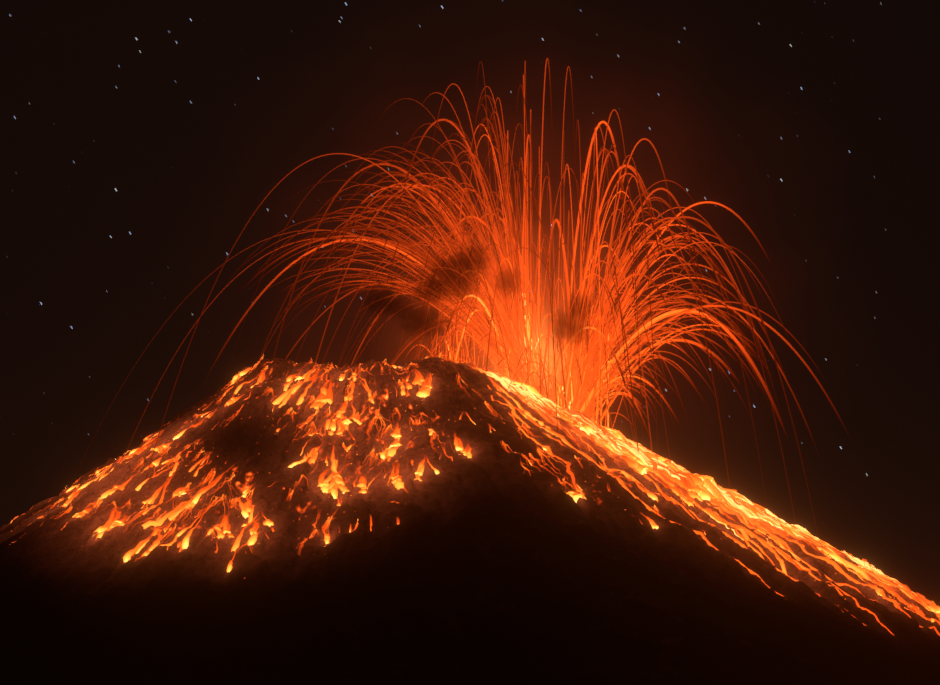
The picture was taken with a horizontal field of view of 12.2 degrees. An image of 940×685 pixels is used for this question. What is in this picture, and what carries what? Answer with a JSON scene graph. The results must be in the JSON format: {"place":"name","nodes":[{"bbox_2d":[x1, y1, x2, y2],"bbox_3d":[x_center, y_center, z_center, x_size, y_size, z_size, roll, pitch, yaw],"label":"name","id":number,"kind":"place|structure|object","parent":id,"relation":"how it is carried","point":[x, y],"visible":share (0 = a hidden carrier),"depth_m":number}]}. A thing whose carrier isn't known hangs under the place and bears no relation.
{"place":"outdoors","nodes":[
{"label":"outdoors","id":0,"kind":"place"},
{"bbox_2d":[70,58,848,535],"bbox_3d":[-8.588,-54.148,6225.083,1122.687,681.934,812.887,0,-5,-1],"label":"lava bomb arcs","id":1,"kind":"object","parent":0,"point":[514,354],"depth_m":6148.08},
{"bbox_2d":[0,357,939,684],"bbox_3d":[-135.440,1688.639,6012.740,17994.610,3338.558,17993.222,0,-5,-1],"label":"volcano","id":2,"kind":"structure","parent":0,"point":[490,561],"depth_m":5545.13},
{"bbox_2d":[12,362,874,583],"bbox_3d":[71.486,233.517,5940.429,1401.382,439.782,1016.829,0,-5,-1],"label":"lava blocks","id":3,"kind":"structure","parent":2,"relation":"on","point":[318,460],"depth_m":5822.19},
{"bbox_2d":[11,361,939,621],"bbox_3d":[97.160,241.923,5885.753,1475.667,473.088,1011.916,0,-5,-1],"label":"lava bursts","id":4,"kind":"object","parent":2,"relation":"on","point":[326,396],"visible":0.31,"depth_m":5808.05},
{"bbox_2d":[38,354,939,619],"bbox_3d":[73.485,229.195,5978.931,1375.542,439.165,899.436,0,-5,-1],"label":"lava splash fans","id":5,"kind":"object","parent":2,"relation":"on","point":[176,459],"visible":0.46,"depth_m":5821.87},
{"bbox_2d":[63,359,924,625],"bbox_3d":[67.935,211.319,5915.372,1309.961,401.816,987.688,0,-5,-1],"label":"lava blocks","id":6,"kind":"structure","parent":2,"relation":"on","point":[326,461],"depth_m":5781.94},
{"bbox_2d":[487,379,939,635],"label":"lava tongues","id":7,"kind":"object","parent":2,"relation":"on","point":[742,529],"visible":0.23,"depth_m":5854.93},
{"bbox_2d":[510,387,939,614],"bbox_3d":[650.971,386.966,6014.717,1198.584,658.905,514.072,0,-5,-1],"label":"lava avalanche streaks","id":8,"kind":"object","parent":2,"relation":"on","point":[604,466],"visible":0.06,"depth_m":5935.38},
{"bbox_2d":[514,381,939,615],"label":"lava channels","id":9,"kind":"object","parent":2,"relation":"on","point":[535,391],"visible":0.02,"depth_m":5967.27},
{"bbox_2d":[0,0,939,606],"label":"sky","id":10,"kind":"structure","parent":0,"point":[717,85]},
{"bbox_2d":[0,0,885,496],"bbox_3d":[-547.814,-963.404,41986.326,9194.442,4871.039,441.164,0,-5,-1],"label":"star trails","id":11,"kind":"object","parent":10,"relation":"in","point":[388,168],"visible":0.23,"depth_m":41999.46}
]}

